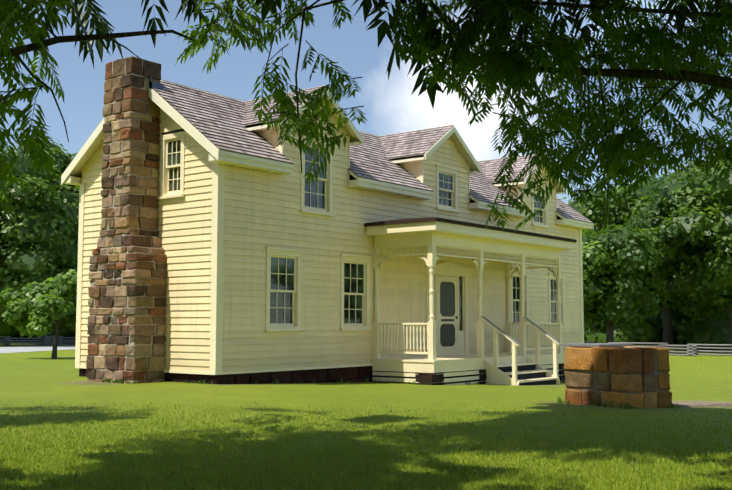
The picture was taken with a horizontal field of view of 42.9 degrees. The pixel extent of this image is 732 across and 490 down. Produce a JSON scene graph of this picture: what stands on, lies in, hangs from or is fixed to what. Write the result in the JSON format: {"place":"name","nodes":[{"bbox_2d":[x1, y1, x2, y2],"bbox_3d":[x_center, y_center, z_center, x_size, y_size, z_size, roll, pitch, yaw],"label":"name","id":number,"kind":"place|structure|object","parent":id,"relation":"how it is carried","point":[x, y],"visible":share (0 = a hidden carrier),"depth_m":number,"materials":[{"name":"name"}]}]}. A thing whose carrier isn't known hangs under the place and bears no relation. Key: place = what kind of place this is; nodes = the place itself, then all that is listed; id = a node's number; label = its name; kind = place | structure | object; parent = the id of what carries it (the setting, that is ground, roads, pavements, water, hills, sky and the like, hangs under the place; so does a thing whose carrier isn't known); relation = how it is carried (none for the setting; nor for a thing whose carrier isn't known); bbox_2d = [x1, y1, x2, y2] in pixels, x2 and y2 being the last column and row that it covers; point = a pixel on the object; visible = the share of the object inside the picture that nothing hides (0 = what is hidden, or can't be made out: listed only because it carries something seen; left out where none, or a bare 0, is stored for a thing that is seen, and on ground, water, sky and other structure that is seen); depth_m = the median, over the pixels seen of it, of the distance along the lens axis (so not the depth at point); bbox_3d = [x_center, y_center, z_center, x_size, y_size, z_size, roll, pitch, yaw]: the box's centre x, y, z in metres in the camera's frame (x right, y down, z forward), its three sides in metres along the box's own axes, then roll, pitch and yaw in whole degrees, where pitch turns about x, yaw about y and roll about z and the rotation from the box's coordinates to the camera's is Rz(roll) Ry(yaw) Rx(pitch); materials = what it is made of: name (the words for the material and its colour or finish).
{"place":"outdoors","nodes":[
{"label":"outdoors","id":0,"kind":"place"},
{"bbox_2d":[0,346,74,352],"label":"road","id":1,"kind":"structure","parent":0,"point":[22,349],"depth_m":64.84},
{"bbox_2d":[0,343,731,489],"bbox_3d":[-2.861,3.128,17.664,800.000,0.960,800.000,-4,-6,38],"label":"lawn","id":2,"kind":"structure","parent":0,"point":[35,377],"depth_m":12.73,"materials":[{"name":"green plant"}]},
{"bbox_2d":[0,307,75,343],"bbox_3d":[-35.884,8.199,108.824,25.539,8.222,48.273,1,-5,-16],"label":"understory shrub","id":3,"kind":"object","parent":2,"relation":"on","point":[6,329],"visible":0.08,"depth_m":88.49,"materials":[{"name":"green plant"}]},
{"bbox_2d":[0,336,75,345],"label":"fence rail","id":4,"kind":"object","parent":2,"relation":"on","point":[8,340],"visible":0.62,"depth_m":76.91,"materials":[{"name":"grey wood"}]},
{"bbox_2d":[0,269,76,358],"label":"orchard tree","id":5,"kind":"object","parent":2,"relation":"on","point":[49,298],"depth_m":42.92,"materials":[{"name":"green plant"}]},
{"bbox_2d":[0,145,78,308],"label":"oak tree","id":6,"kind":"object","parent":2,"relation":"on","point":[29,251],"depth_m":72.79,"materials":[{"name":"green plant"}]},
{"bbox_2d":[0,136,79,342],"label":"oak tree","id":7,"kind":"object","parent":2,"relation":"on","point":[63,160],"depth_m":82.13,"materials":[{"name":"green plant"}]},
{"bbox_2d":[86,57,166,382],"bbox_3d":[-4.840,-0.437,19.004,1.560,6.682,0.870,-4,-6,38],"label":"chimney stone","id":8,"kind":"object","parent":2,"relation":"on","point":[149,220],"visible":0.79,"depth_m":18.68,"materials":[{"name":"brown stone"}]},
{"bbox_2d":[88,56,165,382],"bbox_3d":[-4.829,-0.437,19.020,1.450,6.670,0.765,-4,-6,38],"label":"chimney mortar","id":9,"kind":"object","parent":8,"relation":"attached to","point":[138,228],"visible":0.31,"depth_m":18.67,"materials":[{"name":"concrete"}]},
{"bbox_2d":[149,77,162,89],"bbox_3d":[-4.368,-3.286,19.199,0.200,0.250,0.330,-4,-6,38],"label":"chimney flashing","id":10,"kind":"object","parent":8,"relation":"attached to","point":[152,85],"visible":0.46,"depth_m":19.09,"materials":[{"name":"grey metal"}]},
{"bbox_2d":[79,366,467,383],"bbox_3d":[0.367,3.692,25.340,4.374,1.195,16.075,-4,-6,38],"label":"house foundation","id":11,"kind":"object","parent":2,"relation":"on","point":[346,374],"visible":0.19,"depth_m":19.56,"materials":[{"name":"brown brick"}]},
{"bbox_2d":[80,100,580,371],"bbox_3d":[0.367,0.064,25.642,4.448,6.075,16.148,-4,-6,38],"label":"house siding","id":12,"kind":"object","parent":2,"relation":"on","point":[261,210],"visible":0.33,"depth_m":20.12,"materials":[{"name":"yellow wood"}]},
{"bbox_2d":[61,79,593,229],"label":"roof trim","id":13,"kind":"structure","parent":12,"relation":"attached to","point":[71,174],"depth_m":20.87,"materials":[{"name":"beige wood"}]},
{"bbox_2d":[75,128,583,374],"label":"house trim","id":14,"kind":"structure","parent":12,"relation":"attached to","point":[216,297],"depth_m":19.88,"materials":[{"name":"beige wood"}]},
{"bbox_2d":[168,140,556,322],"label":"windows","id":15,"kind":"structure","parent":14,"relation":"in","point":[290,285],"depth_m":20.39,"materials":[{"name":"beige wood"}]},
{"bbox_2d":[153,80,592,222],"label":"roof shingles","id":16,"kind":"object","parent":12,"relation":"on","point":[219,121],"visible":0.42,"depth_m":21.75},
{"bbox_2d":[425,261,469,355],"bbox_3d":[2.110,1.637,24.142,0.145,2.430,2.130,-4,-6,38],"label":"door frame","id":17,"kind":"object","parent":12,"relation":"attached to","point":[444,271],"visible":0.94,"depth_m":24.30,"materials":[{"name":"beige wood"}]},
{"bbox_2d":[440,281,457,346],"bbox_3d":[2.141,1.787,24.137,0.058,1.670,0.770,-4,-6,38],"label":"screen door","id":18,"kind":"structure","parent":17,"relation":"attached to","point":[447,309],"depth_m":24.15,"materials":[{"name":"grey metal"}]},
{"bbox_2d":[449,276,461,330],"bbox_3d":[2.068,1.814,24.160,0.020,2.060,1.550,-4,-6,38],"label":"sidelight","id":19,"kind":"object","parent":17,"relation":"in","point":[460,303],"visible":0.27,"depth_m":24.73,"materials":[{"name":"black glass"}]},
{"bbox_2d":[42,0,681,65],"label":"pecan tree trunk and limbs","id":20,"kind":"object","parent":2,"relation":"on","point":[386,14],"visible":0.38,"depth_m":8.74,"materials":[{"name":"brown plant"}]},
{"bbox_2d":[0,0,720,107],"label":"pecan tree leaves","id":21,"kind":"object","parent":20,"relation":"on","point":[79,19],"visible":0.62,"depth_m":8.78,"materials":[{"name":"green plant"}]},
{"bbox_2d":[0,0,731,232],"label":"pecan tree","id":22,"kind":"object","parent":20,"relation":"on","point":[517,77],"depth_m":8.42,"materials":[{"name":"green plant"}]},
{"bbox_2d":[102,377,679,408],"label":"lawn grass tufts","id":23,"kind":"object","parent":2,"relation":"on","point":[367,380],"visible":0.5,"depth_m":17.85,"materials":[{"name":"green plant"}]},
{"bbox_2d":[366,221,573,384],"bbox_3d":[2.872,1.695,23.539,1.960,3.945,6.880,-4,-6,38],"label":"porch","id":24,"kind":"object","parent":2,"relation":"on","point":[522,252],"visible":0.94,"depth_m":21.70,"materials":[{"name":"beige wood"}]},
{"bbox_2d":[364,217,576,241],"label":"porch roof","id":25,"kind":"structure","parent":24,"relation":"on","point":[407,220],"depth_m":21.46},
{"bbox_2d":[415,363,564,384],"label":"porch piers","id":26,"kind":"structure","parent":2,"relation":"on","point":[427,377],"depth_m":20.62,"materials":[{"name":"brown brick"}]},
{"bbox_2d":[485,357,559,385],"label":"porch steps","id":27,"kind":"structure","parent":2,"relation":"on","point":[495,376],"depth_m":22.08,"materials":[{"name":"beige wood"}]},
{"bbox_2d":[481,317,560,385],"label":"stair railings","id":28,"kind":"object","parent":27,"relation":"on","point":[514,354],"visible":0.79,"depth_m":22.01,"materials":[{"name":"beige wood"}]},
{"bbox_2d":[481,316,559,344],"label":"handrails","id":29,"kind":"object","parent":28,"relation":"on","point":[503,332],"visible":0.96,"depth_m":22.21,"materials":[{"name":"grey wood"}]},
{"bbox_2d":[564,346,671,407],"bbox_3d":[3.646,1.946,13.569,1.270,0.941,0.932,-7,-9,56],"label":"stone well","id":30,"kind":"object","parent":2,"relation":"on","point":[627,359],"visible":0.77,"depth_m":13.16,"materials":[{"name":"brown stone"}]},
{"bbox_2d":[559,343,632,346],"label":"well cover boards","id":31,"kind":"object","parent":30,"relation":"on","point":[596,344],"visible":0.98,"depth_m":13.67,"materials":[{"name":"grey wood"}]},
{"bbox_2d":[567,349,667,405],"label":"mortar joints","id":32,"kind":"object","parent":30,"relation":"attached to","point":[656,372],"depth_m":13.20,"materials":[{"name":"grey concrete"}]},
{"bbox_2d":[582,209,689,342],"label":"oak tree","id":33,"kind":"object","parent":2,"relation":"on","point":[645,253],"depth_m":63.50,"materials":[{"name":"green plant"}]},
{"bbox_2d":[561,156,720,347],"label":"oak tree","id":34,"kind":"object","parent":2,"relation":"on","point":[589,212],"depth_m":72.68,"materials":[{"name":"green plant"}]},
{"bbox_2d":[584,318,727,349],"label":"understory shrub","id":35,"kind":"object","parent":2,"relation":"on","point":[649,331],"visible":0.46,"depth_m":75.18,"materials":[{"name":"green plant"}]},
{"bbox_2d":[584,298,728,342],"bbox_3d":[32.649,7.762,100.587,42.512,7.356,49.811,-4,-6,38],"label":"understory shrub","id":36,"kind":"object","parent":2,"relation":"on","point":[684,325],"visible":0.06,"depth_m":75.09,"materials":[{"name":"green plant"}]},
{"bbox_2d":[584,342,731,355],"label":"fence rail","id":37,"kind":"object","parent":2,"relation":"on","point":[692,348],"visible":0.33,"depth_m":57.60,"materials":[{"name":"grey wood"}]},
{"bbox_2d":[621,156,731,350],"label":"oak tree","id":38,"kind":"object","parent":2,"relation":"on","point":[702,274],"depth_m":64.68,"materials":[{"name":"green plant"}]},
{"bbox_2d":[672,401,731,406],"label":"path","id":39,"kind":"structure","parent":2,"relation":"on","point":[702,404],"depth_m":13.83,"materials":[{"name":"grey concrete"}]},
{"bbox_2d":[0,0,731,203],"label":"sky","id":40,"kind":"structure","parent":0,"point":[390,107],"materials":[{"name":"blue"}]},
{"bbox_2d":[485,364,555,384],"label":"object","id":41,"kind":"object","parent":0,"point":[528,375],"visible":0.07,"depth_m":22.76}
]}

